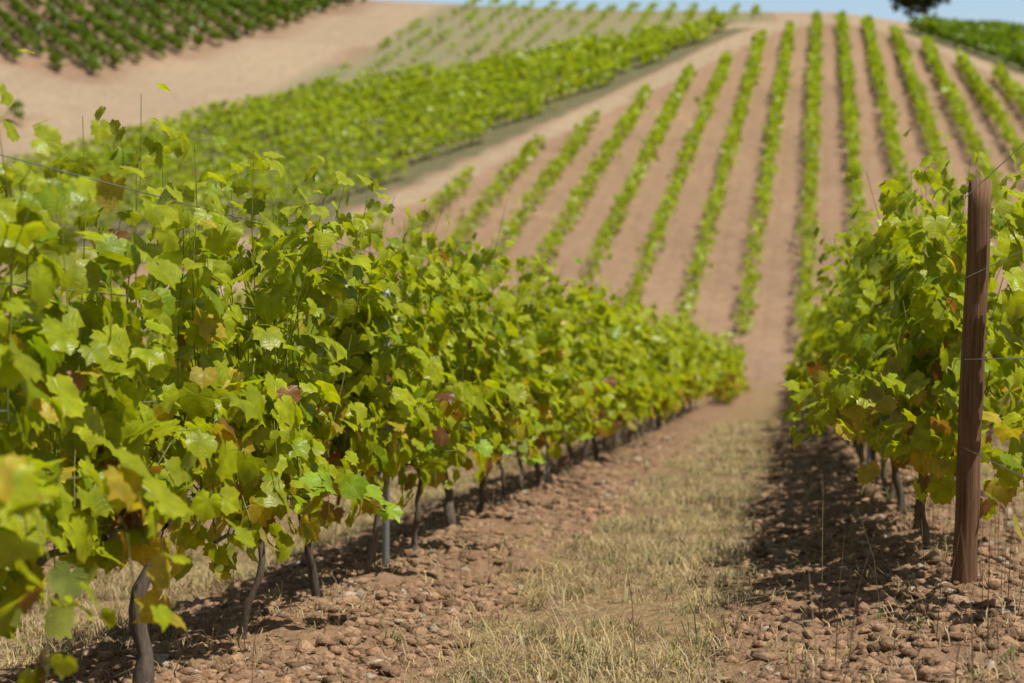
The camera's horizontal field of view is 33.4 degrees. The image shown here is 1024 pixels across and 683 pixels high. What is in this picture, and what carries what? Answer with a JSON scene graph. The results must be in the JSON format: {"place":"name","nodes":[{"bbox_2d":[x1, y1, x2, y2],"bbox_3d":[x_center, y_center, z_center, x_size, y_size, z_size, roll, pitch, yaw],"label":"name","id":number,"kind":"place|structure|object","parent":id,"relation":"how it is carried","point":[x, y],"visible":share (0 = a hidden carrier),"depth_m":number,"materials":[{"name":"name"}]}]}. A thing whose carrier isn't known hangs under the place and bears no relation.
{"place":"outdoors","nodes":[
{"label":"outdoors","id":0,"kind":"place"},
{"bbox_2d":[0,0,1023,682],"bbox_3d":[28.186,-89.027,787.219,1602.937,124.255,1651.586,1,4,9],"label":"ground","id":1,"kind":"structure","parent":0,"point":[306,50],"depth_m":114.72,"materials":[{"name":"soil"}]},
{"bbox_2d":[5,99,24,120],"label":"bush","id":2,"kind":"object","parent":1,"relation":"on","point":[16,104],"visible":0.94,"depth_m":145.21,"materials":[{"name":"green plant"}]},
{"bbox_2d":[0,228,202,312],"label":"vines","id":3,"kind":"object","parent":1,"relation":"on","point":[86,255],"visible":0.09,"depth_m":98.15,"materials":[{"name":"green plant"}]},
{"bbox_2d":[0,0,365,71],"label":"vines","id":4,"kind":"object","parent":1,"relation":"on","point":[278,9],"visible":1,"depth_m":188.55,"materials":[{"name":"green plant"}]},
{"bbox_2d":[0,11,727,237],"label":"grapevines","id":5,"kind":"object","parent":1,"relation":"on","point":[509,66],"visible":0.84,"depth_m":138.63,"materials":[{"name":"green plant"}]},
{"bbox_2d":[119,313,810,402],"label":"vine leaves","id":6,"kind":"object","parent":1,"relation":"on","point":[724,365],"visible":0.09,"depth_m":46.55,"materials":[{"name":"green plant"}]},
{"bbox_2d":[0,391,1018,682],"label":"grapevine trunks","id":7,"kind":"object","parent":1,"relation":"on","point":[144,669],"visible":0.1,"depth_m":8.83,"materials":[{"name":"brown wood"}]},
{"bbox_2d":[0,94,1023,675],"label":"vine shoots","id":8,"kind":"object","parent":7,"relation":"attached to","point":[246,504],"visible":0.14,"depth_m":6.99,"materials":[{"name":"green plant"}]},
{"bbox_2d":[0,49,1023,682],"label":"vine leaves","id":9,"kind":"object","parent":1,"relation":"on","point":[122,421],"visible":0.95,"depth_m":6.94,"materials":[{"name":"green plant"}]},
{"bbox_2d":[0,426,1023,682],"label":"soil clods","id":10,"kind":"object","parent":1,"relation":"on","point":[336,670],"visible":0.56,"depth_m":7.75,"materials":[{"name":"brown soil"}]},
{"bbox_2d":[0,413,1023,682],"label":"dry grass","id":11,"kind":"structure","parent":1,"relation":"on","point":[620,553],"depth_m":8.98,"materials":[{"name":"beige plant"}]},
{"bbox_2d":[0,260,1023,454],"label":"vine leaves","id":12,"kind":"object","parent":1,"relation":"on","point":[662,357],"visible":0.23,"depth_m":20.67,"materials":[{"name":"green plant"}]},
{"bbox_2d":[322,0,760,80],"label":"grapevine rows","id":13,"kind":"object","parent":1,"relation":"on","point":[690,13],"visible":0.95,"depth_m":200.22,"materials":[{"name":"green plant"}]},
{"bbox_2d":[249,288,870,564],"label":"metal stakes","id":14,"kind":"object","parent":1,"relation":"on","point":[386,537],"visible":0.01,"depth_m":9.23,"materials":[{"name":"grey metal"}]},
{"bbox_2d":[142,9,1023,346],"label":"vines","id":15,"kind":"object","parent":1,"relation":"on","point":[850,109],"visible":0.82,"depth_m":119.24,"materials":[{"name":"green plant"}]},
{"bbox_2d":[889,0,951,17],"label":"crest tree","id":16,"kind":"object","parent":1,"relation":"on","point":[916,4],"depth_m":227.46,"materials":[{"name":"green plant"}]},
{"bbox_2d":[907,14,1023,69],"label":"vines","id":17,"kind":"object","parent":1,"relation":"on","point":[995,38],"visible":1,"depth_m":194.35,"materials":[{"name":"green plant"}]},
{"bbox_2d":[951,179,991,583],"bbox_3d":[1.989,0.229,7.386,0.110,1.854,0.161,-2,4,-29],"label":"wooden post","id":18,"kind":"object","parent":1,"relation":"on","point":[970,415],"visible":0.91,"depth_m":7.34,"materials":[{"name":"brown wood"}]},
{"bbox_2d":[0,143,1023,538],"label":"vine wires","id":19,"kind":"object","parent":18,"relation":"attached to","point":[374,253],"visible":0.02,"depth_m":5.89,"materials":[{"name":"grey metal"}]},
{"bbox_2d":[390,0,1023,23],"label":"sky","id":20,"kind":"structure","parent":0,"point":[976,10],"materials":[{"name":"blue"}]}
]}

